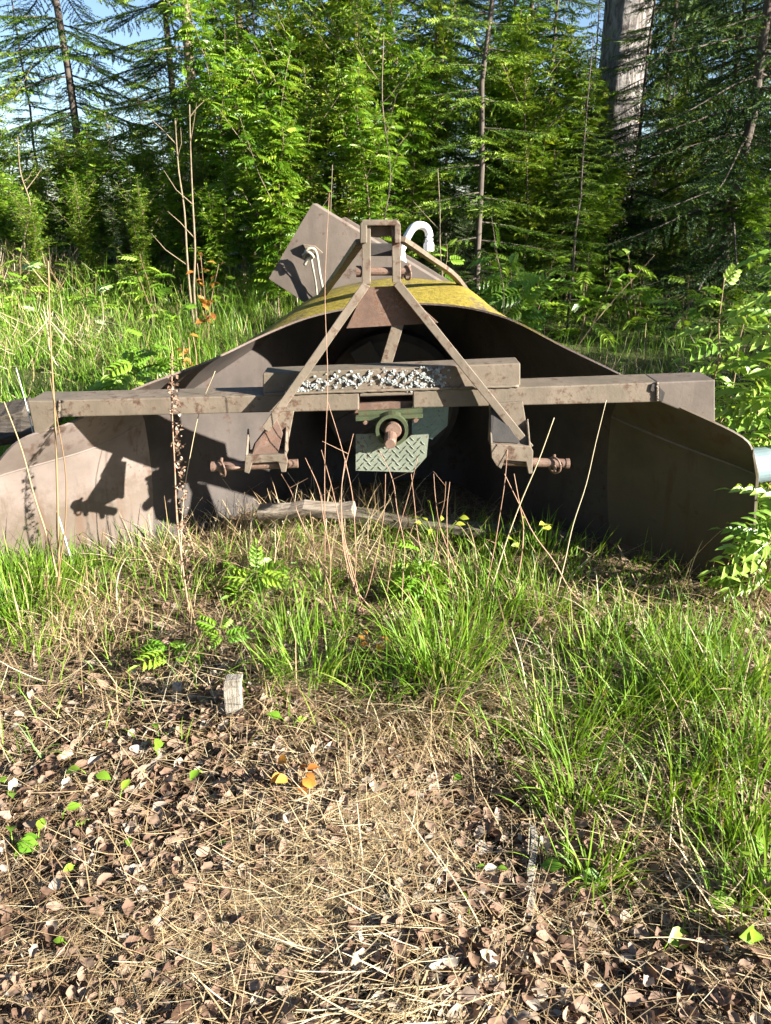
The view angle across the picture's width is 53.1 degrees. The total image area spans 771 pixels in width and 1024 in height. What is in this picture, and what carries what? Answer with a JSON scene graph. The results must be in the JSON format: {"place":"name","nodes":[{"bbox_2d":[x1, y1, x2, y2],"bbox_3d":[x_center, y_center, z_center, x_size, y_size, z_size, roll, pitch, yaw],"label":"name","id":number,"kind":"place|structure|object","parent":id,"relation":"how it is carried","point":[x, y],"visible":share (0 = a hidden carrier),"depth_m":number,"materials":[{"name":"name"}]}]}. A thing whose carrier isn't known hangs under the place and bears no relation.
{"place":"outdoors","nodes":[
{"label":"outdoors","id":0,"kind":"place"},
{"bbox_2d":[0,202,770,1023],"bbox_3d":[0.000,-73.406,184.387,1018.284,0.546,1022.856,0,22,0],"label":"ground","id":1,"kind":"structure","parent":0,"point":[460,498],"depth_m":2.10,"materials":[{"name":"soil"}]},
{"bbox_2d":[0,162,24,269],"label":"rowan sapling","id":2,"kind":"object","parent":1,"relation":"on","point":[4,225],"visible":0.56,"depth_m":8.05,"materials":[{"name":"green plant"}]},
{"bbox_2d":[0,397,30,421],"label":"wood plank","id":3,"kind":"object","parent":1,"relation":"on","point":[17,408],"visible":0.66,"depth_m":2.99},
{"bbox_2d":[0,416,33,445],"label":"wood plank","id":4,"kind":"object","parent":1,"relation":"on","point":[22,426],"visible":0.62,"depth_m":2.90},
{"bbox_2d":[0,54,36,259],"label":"birch sapling","id":5,"kind":"object","parent":1,"relation":"on","point":[3,160],"visible":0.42,"depth_m":8.42,"materials":[{"name":"green plant"}]},
{"bbox_2d":[0,184,53,302],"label":"birch sapling","id":6,"kind":"object","parent":1,"relation":"on","point":[31,234],"visible":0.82,"depth_m":7.36,"materials":[{"name":"green plant"}]},
{"bbox_2d":[0,247,56,316],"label":"rowan shoot","id":7,"kind":"object","parent":1,"relation":"on","point":[8,282],"visible":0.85,"depth_m":6.91,"materials":[{"name":"green plant"}]},
{"bbox_2d":[0,145,58,246],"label":"rowan sapling","id":8,"kind":"object","parent":1,"relation":"on","point":[12,163],"visible":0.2,"depth_m":8.99,"materials":[{"name":"green plant"}]},
{"bbox_2d":[0,172,59,266],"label":"rowan sapling","id":9,"kind":"object","parent":1,"relation":"on","point":[12,187],"visible":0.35,"depth_m":7.72,"materials":[{"name":"green plant"}]},
{"bbox_2d":[0,0,75,251],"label":"spruce","id":10,"kind":"object","parent":1,"relation":"on","point":[32,104],"visible":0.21,"depth_m":10.46,"materials":[{"name":"green plant"}]},
{"bbox_2d":[13,136,71,265],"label":"birch sapling","id":11,"kind":"object","parent":1,"relation":"on","point":[37,181],"visible":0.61,"depth_m":8.24,"materials":[{"name":"green plant"}]},
{"bbox_2d":[47,261,60,601],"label":"dry stalk","id":12,"kind":"object","parent":1,"relation":"on","point":[57,505],"visible":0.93,"depth_m":2.33,"materials":[{"name":"plant"}]},
{"bbox_2d":[17,122,94,261],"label":"birch sapling","id":13,"kind":"object","parent":1,"relation":"on","point":[64,215],"visible":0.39,"depth_m":8.41,"materials":[{"name":"green plant"}]},
{"bbox_2d":[34,130,98,259],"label":"rowan sapling","id":14,"kind":"object","parent":1,"relation":"on","point":[52,142],"visible":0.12,"depth_m":8.43,"materials":[{"name":"green plant"}]},
{"bbox_2d":[54,148,108,286],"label":"rowan sapling","id":15,"kind":"object","parent":1,"relation":"on","point":[90,170],"visible":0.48,"depth_m":7.79,"materials":[{"name":"green plant"}]},
{"bbox_2d":[0,0,170,254],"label":"spruce","id":16,"kind":"object","parent":1,"relation":"on","point":[65,55],"visible":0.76,"depth_m":9.66,"materials":[{"name":"green plant"}]},
{"bbox_2d":[48,170,124,294],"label":"birch sapling","id":17,"kind":"object","parent":1,"relation":"on","point":[79,239],"visible":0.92,"depth_m":7.42,"materials":[{"name":"green plant"}]},
{"bbox_2d":[54,104,127,270],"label":"rowan sapling","id":18,"kind":"object","parent":1,"relation":"on","point":[101,118],"visible":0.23,"depth_m":8.52,"materials":[{"name":"green plant"}]},
{"bbox_2d":[68,272,122,328],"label":"rowan shoot","id":19,"kind":"object","parent":1,"relation":"on","point":[100,289],"visible":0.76,"depth_m":6.58,"materials":[{"name":"green plant"}]},
{"bbox_2d":[68,138,123,263],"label":"birch sapling","id":20,"kind":"object","parent":1,"relation":"on","point":[103,223],"visible":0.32,"depth_m":8.47,"materials":[{"name":"green plant"}]},
{"bbox_2d":[73,127,163,273],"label":"birch sapling","id":21,"kind":"object","parent":1,"relation":"on","point":[125,246],"visible":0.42,"depth_m":8.13,"materials":[{"name":"green plant"}]},
{"bbox_2d":[97,154,164,275],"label":"rowan sapling","id":22,"kind":"object","parent":1,"relation":"on","point":[126,177],"visible":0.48,"depth_m":7.78,"materials":[{"name":"green plant"}]},
{"bbox_2d":[85,349,176,390],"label":"rowan sapling","id":23,"kind":"object","parent":1,"relation":"on","point":[108,381],"visible":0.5,"depth_m":4.17,"materials":[{"name":"green plant"}]},
{"bbox_2d":[104,123,168,245],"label":"rowan sapling","id":24,"kind":"object","parent":1,"relation":"on","point":[144,142],"visible":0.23,"depth_m":8.79,"materials":[{"name":"green plant"}]},
{"bbox_2d":[101,173,171,300],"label":"birch sapling","id":25,"kind":"object","parent":1,"relation":"on","point":[143,241],"visible":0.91,"depth_m":7.21,"materials":[{"name":"green plant"}]},
{"bbox_2d":[114,129,175,280],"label":"birch sapling","id":26,"kind":"object","parent":1,"relation":"on","point":[149,174],"visible":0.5,"depth_m":8.30,"materials":[{"name":"green plant"}]},
{"bbox_2d":[112,255,182,320],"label":"rowan shoot","id":27,"kind":"object","parent":1,"relation":"on","point":[162,291],"visible":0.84,"depth_m":6.92,"materials":[{"name":"green plant"}]},
{"bbox_2d":[117,326,184,378],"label":"rowan sapling","id":28,"kind":"object","parent":1,"relation":"on","point":[140,361],"visible":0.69,"depth_m":5.17,"materials":[{"name":"green plant"}]},
{"bbox_2d":[62,0,260,251],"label":"spruce","id":29,"kind":"object","parent":1,"relation":"on","point":[149,69],"visible":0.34,"depth_m":10.20,"materials":[{"name":"green plant"}]},
{"bbox_2d":[140,290,202,348],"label":"rowan shoot","id":30,"kind":"object","parent":1,"relation":"on","point":[186,306],"visible":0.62,"depth_m":6.01,"materials":[{"name":"green plant"}]},
{"bbox_2d":[127,639,216,671],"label":"rowan seedling","id":31,"kind":"object","parent":1,"relation":"on","point":[150,650],"visible":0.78,"depth_m":2.17,"materials":[{"name":"green plant"}]},
{"bbox_2d":[150,117,195,333],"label":"dead sapling","id":32,"kind":"object","parent":1,"relation":"on","point":[188,278],"visible":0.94,"depth_m":6.22,"materials":[{"name":"wood"}]},
{"bbox_2d":[145,113,202,278],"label":"birch sapling","id":33,"kind":"object","parent":1,"relation":"on","point":[165,148],"visible":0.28,"depth_m":8.34,"materials":[{"name":"green plant"}]},
{"bbox_2d":[142,146,210,294],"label":"rowan sapling","id":34,"kind":"object","parent":1,"relation":"on","point":[173,207],"visible":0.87,"depth_m":7.66,"materials":[{"name":"green plant"}]},
{"bbox_2d":[167,353,192,613],"bbox_3d":[-0.628,-0.053,2.377,0.057,0.870,0.057,0,22,0],"label":"dry stalk","id":35,"kind":"object","parent":1,"relation":"on","point":[175,405],"visible":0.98,"depth_m":2.35,"materials":[{"name":"brown plant"}]},
{"bbox_2d":[92,0,274,268],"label":"spruce","id":36,"kind":"object","parent":1,"relation":"on","point":[152,109],"visible":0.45,"depth_m":8.89,"materials":[{"name":"green plant"}]},
{"bbox_2d":[164,101,203,333],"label":"dead sapling","id":37,"kind":"object","parent":1,"relation":"on","point":[194,267],"visible":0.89,"depth_m":6.17,"materials":[{"name":"wood"}]},
{"bbox_2d":[165,143,224,291],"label":"birch sapling","id":38,"kind":"object","parent":1,"relation":"on","point":[200,243],"visible":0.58,"depth_m":7.77,"materials":[{"name":"green plant"}]},
{"bbox_2d":[162,109,243,279],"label":"birch sapling","id":39,"kind":"object","parent":1,"relation":"on","point":[197,143],"visible":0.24,"depth_m":8.10,"materials":[{"name":"green plant"}]},
{"bbox_2d":[163,80,243,270],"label":"rowan sapling","id":40,"kind":"object","parent":1,"relation":"on","point":[196,115],"visible":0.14,"depth_m":8.33,"materials":[{"name":"green plant"}]},
{"bbox_2d":[186,252,225,352],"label":"orange seedling","id":41,"kind":"object","parent":1,"relation":"on","point":[205,303],"visible":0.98,"depth_m":5.80,"materials":[{"name":"red plant"}]},
{"bbox_2d":[184,159,245,311],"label":"rowan sapling","id":42,"kind":"object","parent":1,"relation":"on","point":[210,219],"visible":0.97,"depth_m":7.05,"materials":[{"name":"green plant"}]},
{"bbox_2d":[0,241,444,598],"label":"meadow grass","id":43,"kind":"structure","parent":1,"relation":"on","point":[162,353],"depth_m":6.06,"materials":[{"name":"plant"}]},
{"bbox_2d":[153,0,291,300],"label":"rowan sapling","id":44,"kind":"object","parent":1,"relation":"on","point":[226,80],"visible":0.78,"depth_m":7.27,"materials":[{"name":"green plant"}]},
{"bbox_2d":[192,615,256,648],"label":"rowan seedling","id":45,"kind":"object","parent":1,"relation":"on","point":[200,624],"visible":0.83,"depth_m":2.22,"materials":[{"name":"green plant"}]},
{"bbox_2d":[223,674,243,720],"bbox_3d":[-0.379,0.476,1.920,0.051,0.150,0.051,0,22,0],"label":"wood peg","id":46,"kind":"object","parent":1,"relation":"on","point":[233,698],"visible":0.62,"depth_m":1.90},
{"bbox_2d":[184,0,309,274],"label":"rowan sapling","id":47,"kind":"object","parent":1,"relation":"on","point":[213,13],"visible":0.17,"depth_m":7.97,"materials":[{"name":"green plant"}]},
{"bbox_2d":[211,537,302,609],"bbox_3d":[-0.449,0.244,2.660,0.343,0.248,0.342,-7,23,-16],"label":"seedling","id":48,"kind":"object","parent":1,"relation":"on","point":[244,572],"visible":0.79,"depth_m":2.62,"materials":[{"name":"green plant"}]},
{"bbox_2d":[208,29,336,319],"bbox_3d":[-1.056,-2.915,6.866,0.978,2.392,1.253,-12,25,-26],"label":"rowan sapling","id":49,"kind":"object","parent":1,"relation":"on","point":[283,129],"visible":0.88,"depth_m":6.74,"materials":[{"name":"green plant"}]},
{"bbox_2d":[213,0,364,239],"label":"birch sapling","id":50,"kind":"object","parent":1,"relation":"on","point":[309,61],"visible":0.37,"depth_m":7.66,"materials":[{"name":"green plant"}]},
{"bbox_2d":[238,60,346,302],"bbox_3d":[-0.837,-2.967,7.213,0.968,2.166,1.196,-11,25,-26],"label":"birch sapling","id":51,"kind":"object","parent":1,"relation":"on","point":[302,124],"visible":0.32,"depth_m":6.94,"materials":[{"name":"green plant"}]},
{"bbox_2d":[183,0,404,193],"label":"spruce","id":52,"kind":"object","parent":1,"relation":"on","point":[250,25],"visible":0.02,"depth_m":10.34,"materials":[{"name":"green plant"}]},
{"bbox_2d":[270,755,318,793],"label":"orange seedling","id":53,"kind":"object","parent":1,"relation":"on","point":[308,782],"visible":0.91,"depth_m":1.67,"materials":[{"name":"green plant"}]},
{"bbox_2d":[260,0,370,206],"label":"rowan sapling","id":54,"kind":"object","parent":1,"relation":"on","point":[344,7],"visible":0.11,"depth_m":8.14,"materials":[{"name":"green plant"}]},
{"bbox_2d":[262,0,429,265],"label":"spruce","id":55,"kind":"object","parent":1,"relation":"on","point":[305,6],"depth_m":8.76,"materials":[{"name":"green plant"}]},
{"bbox_2d":[282,0,425,226],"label":"birch sapling","id":56,"kind":"object","parent":1,"relation":"on","point":[345,210],"visible":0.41,"depth_m":7.35,"materials":[{"name":"green plant"}]},
{"bbox_2d":[286,0,454,241],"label":"birch sapling","id":57,"kind":"object","parent":1,"relation":"on","point":[346,19],"visible":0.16,"depth_m":7.87,"materials":[{"name":"green plant"}]},
{"bbox_2d":[315,53,428,240],"bbox_3d":[-0.090,-2.875,7.015,1.002,2.183,1.062,-5,22,-12],"label":"rowan sapling","id":58,"kind":"object","parent":1,"relation":"on","point":[377,162],"visible":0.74,"depth_m":6.87,"materials":[{"name":"green plant"}]},
{"bbox_2d":[0,203,758,593],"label":"snow blower","id":59,"kind":"object","parent":1,"relation":"on","point":[436,375],"visible":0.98,"depth_m":2.80,"materials":[{"name":"paint"}]},
{"bbox_2d":[281,0,487,242],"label":"spruce","id":60,"kind":"object","parent":1,"relation":"on","point":[411,39],"visible":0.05,"depth_m":9.97,"materials":[{"name":"green plant"}]},
{"bbox_2d":[0,231,770,1023],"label":"dry straw","id":61,"kind":"object","parent":1,"relation":"on","point":[260,907],"visible":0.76,"depth_m":1.64,"materials":[{"name":"plant"}]},
{"bbox_2d":[753,445,770,482],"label":"barrel","id":62,"kind":"object","parent":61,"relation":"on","point":[763,457],"visible":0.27,"depth_m":2.85,"materials":[{"name":"white plastic"}]},
{"bbox_2d":[0,280,770,936],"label":"grass","id":63,"kind":"structure","parent":1,"relation":"on","point":[420,646],"depth_m":2.04,"materials":[{"name":"plant"}]},
{"bbox_2d":[256,500,356,519],"bbox_3d":[-0.306,-0.006,2.983,0.392,0.086,0.068,4,22,9],"label":"log","id":64,"kind":"object","parent":63,"relation":"on","point":[289,509],"visible":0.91,"depth_m":2.96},
{"bbox_2d":[0,552,770,1023],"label":"dead leaves","id":65,"kind":"object","parent":1,"relation":"on","point":[720,994],"visible":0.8,"depth_m":1.55,"materials":[{"name":"plant"}]},
{"bbox_2d":[333,1,464,259],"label":"rowan sapling","id":66,"kind":"object","parent":1,"relation":"on","point":[419,114],"visible":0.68,"depth_m":7.84,"materials":[{"name":"green plant"}]},
{"bbox_2d":[384,539,457,614],"bbox_3d":[0.118,0.214,2.552,0.249,0.279,0.259,0,22,0],"label":"rowan seedling","id":67,"kind":"object","parent":1,"relation":"on","point":[413,567],"visible":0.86,"depth_m":2.52,"materials":[{"name":"green plant"}]},
{"bbox_2d":[365,0,498,263],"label":"birch sapling","id":68,"kind":"object","parent":1,"relation":"on","point":[439,28],"visible":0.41,"depth_m":8.35,"materials":[{"name":"green plant"}]},
{"bbox_2d":[347,0,523,276],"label":"spruce","id":69,"kind":"object","parent":1,"relation":"on","point":[476,6],"visible":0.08,"depth_m":10.95,"materials":[{"name":"green plant"}]},
{"bbox_2d":[303,507,572,543],"bbox_3d":[0.185,0.048,3.072,1.103,0.115,0.072,4,22,9],"label":"wood plank","id":70,"kind":"object","parent":1,"relation":"on","point":[456,529],"visible":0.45,"depth_m":3.04,"materials":[{"name":"wood"}]},
{"bbox_2d":[386,0,579,294],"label":"spruce","id":71,"kind":"object","parent":1,"relation":"on","point":[480,205],"visible":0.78,"depth_m":7.14,"materials":[{"name":"green plant"}]},
{"bbox_2d":[444,0,565,278],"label":"rowan sapling","id":72,"kind":"object","parent":1,"relation":"on","point":[496,37],"visible":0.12,"depth_m":8.91,"materials":[{"name":"green plant"}]},
{"bbox_2d":[466,221,555,333],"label":"rowan sapling","id":73,"kind":"object","parent":1,"relation":"on","point":[528,283],"visible":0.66,"depth_m":5.88,"materials":[{"name":"green plant"}]},
{"bbox_2d":[445,0,584,277],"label":"tree","id":74,"kind":"object","parent":1,"relation":"on","point":[489,189],"visible":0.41,"depth_m":8.07,"materials":[{"name":"green plant"}]},
{"bbox_2d":[441,0,602,253],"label":"spruce","id":75,"kind":"object","parent":1,"relation":"on","point":[457,186],"visible":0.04,"depth_m":13.94,"materials":[{"name":"green plant"}]},
{"bbox_2d":[526,824,537,917],"bbox_3d":[0.292,0.714,1.540,0.019,0.027,0.222,4,22,11],"label":"wood lath","id":76,"kind":"object","parent":1,"relation":"on","point":[532,859],"visible":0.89,"depth_m":1.55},
{"bbox_2d":[469,12,602,292],"bbox_3d":[1.507,-3.409,7.709,1.514,2.744,1.226,13,25,29],"label":"birch sapling","id":77,"kind":"object","parent":1,"relation":"on","point":[530,178],"visible":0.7,"depth_m":7.64,"materials":[{"name":"green plant"}]},
{"bbox_2d":[477,0,598,286],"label":"spruce","id":78,"kind":"object","parent":1,"relation":"on","point":[554,35],"visible":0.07,"depth_m":9.14,"materials":[{"name":"green plant"}]},
{"bbox_2d":[513,255,576,330],"bbox_3d":[1.374,-1.869,6.735,0.713,0.732,0.834,0,22,0],"label":"rowan shoot","id":79,"kind":"object","parent":1,"relation":"on","point":[553,303],"visible":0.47,"depth_m":6.70,"materials":[{"name":"green plant"}]},
{"bbox_2d":[508,62,609,296],"bbox_3d":[1.754,-3.421,8.203,1.128,2.320,1.064,-4,22,-9],"label":"rowan sapling","id":80,"kind":"object","parent":1,"relation":"on","point":[567,103],"visible":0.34,"depth_m":7.81,"materials":[{"name":"green plant"}]},
{"bbox_2d":[534,36,615,333],"bbox_3d":[1.659,-2.729,6.667,0.754,2.394,0.828,20,29,40],"label":"spruce","id":81,"kind":"object","parent":1,"relation":"on","point":[570,240],"visible":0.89,"depth_m":6.71,"materials":[{"name":"green plant"}]},
{"bbox_2d":[514,6,644,302],"bbox_3d":[1.961,-3.614,8.006,1.290,2.888,1.594,1,22,3],"label":"birch sapling","id":82,"kind":"object","parent":1,"relation":"on","point":[593,102],"visible":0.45,"depth_m":7.85,"materials":[{"name":"green plant"}]},
{"bbox_2d":[541,253,643,350],"bbox_3d":[1.764,-1.822,6.665,0.880,0.773,0.753,4,22,9],"label":"rowan shoot","id":83,"kind":"object","parent":1,"relation":"on","point":[597,327],"visible":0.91,"depth_m":6.64,"materials":[{"name":"green plant"}]},
{"bbox_2d":[558,157,628,313],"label":"rowan sapling","id":84,"kind":"object","parent":1,"relation":"on","point":[584,205],"visible":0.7,"depth_m":7.57,"materials":[{"name":"green plant"}]},
{"bbox_2d":[565,0,654,299],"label":"old tree","id":85,"kind":"object","parent":1,"relation":"on","point":[618,20],"visible":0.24,"depth_m":8.37,"materials":[{"name":"grey plant"}]},
{"bbox_2d":[585,142,644,302],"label":"birch sapling","id":86,"kind":"object","parent":1,"relation":"on","point":[609,247],"visible":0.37,"depth_m":8.03,"materials":[{"name":"green plant"}]},
{"bbox_2d":[584,248,653,319],"bbox_3d":[2.311,-2.291,7.796,0.820,0.720,0.702,-13,25,-29],"label":"rowan shoot","id":87,"kind":"object","parent":1,"relation":"on","point":[616,284],"visible":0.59,"depth_m":7.76,"materials":[{"name":"green plant"}]},
{"bbox_2d":[592,249,671,335],"bbox_3d":[2.319,-2.071,7.229,0.736,0.756,0.861,8,23,18],"label":"rowan shoot","id":88,"kind":"object","parent":1,"relation":"on","point":[641,298],"visible":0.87,"depth_m":7.18,"materials":[{"name":"green plant"}]},
{"bbox_2d":[563,0,701,318],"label":"spruce","id":89,"kind":"object","parent":1,"relation":"on","point":[642,112],"visible":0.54,"depth_m":7.86,"materials":[{"name":"green plant"}]},
{"bbox_2d":[603,162,662,287],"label":"rowan sapling","id":90,"kind":"object","parent":1,"relation":"on","point":[624,223],"visible":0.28,"depth_m":8.29,"materials":[{"name":"green plant"}]},
{"bbox_2d":[565,0,770,341],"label":"spruce","id":91,"kind":"object","parent":1,"relation":"on","point":[747,144],"visible":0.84,"depth_m":7.32,"materials":[{"name":"green plant"}]},
{"bbox_2d":[620,72,745,309],"bbox_3d":[3.058,-3.252,7.996,1.275,2.310,1.032,2,22,6],"label":"birch sapling","id":92,"kind":"object","parent":1,"relation":"on","point":[671,248],"visible":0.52,"depth_m":7.93,"materials":[{"name":"green plant"}]},
{"bbox_2d":[641,0,728,275],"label":"spruce","id":93,"kind":"object","parent":1,"relation":"on","point":[665,90],"visible":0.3,"depth_m":9.30,"materials":[{"name":"green plant"}]},
{"bbox_2d":[643,275,728,352],"bbox_3d":[2.466,-1.642,6.423,0.740,0.650,0.634,12,25,27],"label":"rowan shoot","id":94,"kind":"object","parent":1,"relation":"on","point":[690,312],"visible":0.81,"depth_m":6.42,"materials":[{"name":"green plant"}]},
{"bbox_2d":[644,0,736,284],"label":"spruce","id":95,"kind":"object","parent":1,"relation":"on","point":[695,60],"visible":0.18,"depth_m":9.61,"materials":[{"name":"green plant"}]},
{"bbox_2d":[633,0,770,285],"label":"spruce","id":96,"kind":"object","parent":1,"relation":"on","point":[738,61],"visible":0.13,"depth_m":9.84,"materials":[{"name":"green plant"}]},
{"bbox_2d":[645,0,770,278],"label":"spruce","id":97,"kind":"object","parent":1,"relation":"on","point":[734,6],"visible":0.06,"depth_m":11.72,"materials":[{"name":"green plant"}]},
{"bbox_2d":[667,263,769,430],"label":"rowan sapling","id":98,"kind":"object","parent":1,"relation":"on","point":[744,371],"visible":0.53,"depth_m":3.20,"materials":[{"name":"green plant"}]},
{"bbox_2d":[677,5,770,293],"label":"spruce","id":99,"kind":"object","parent":1,"relation":"on","point":[750,26],"visible":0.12,"depth_m":9.93,"materials":[{"name":"green plant"}]},
{"bbox_2d":[695,279,758,336],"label":"rowan shoot","id":100,"kind":"object","parent":1,"relation":"on","point":[735,302],"visible":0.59,"depth_m":6.99,"materials":[{"name":"green plant"}]},
{"bbox_2d":[697,483,770,613],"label":"rowan sapling","id":101,"kind":"object","parent":1,"relation":"on","point":[750,551],"visible":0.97,"depth_m":2.41,"materials":[{"name":"green plant"}]},
{"bbox_2d":[707,149,770,317],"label":"rowan sapling","id":102,"kind":"object","parent":1,"relation":"on","point":[749,218],"visible":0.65,"depth_m":7.45,"materials":[{"name":"green plant"}]},
{"bbox_2d":[712,198,770,484],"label":"rowan sapling","id":103,"kind":"object","parent":1,"relation":"on","point":[740,398],"visible":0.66,"depth_m":2.96,"materials":[{"name":"green plant"}]},
{"bbox_2d":[719,325,770,522],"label":"rowan sapling","id":104,"kind":"object","parent":1,"relation":"on","point":[766,376],"visible":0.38,"depth_m":2.97,"materials":[{"name":"green plant"}]},
{"bbox_2d":[0,0,770,201],"label":"sky","id":105,"kind":"structure","parent":0,"point":[99,10],"materials":[{"name":"blue"}]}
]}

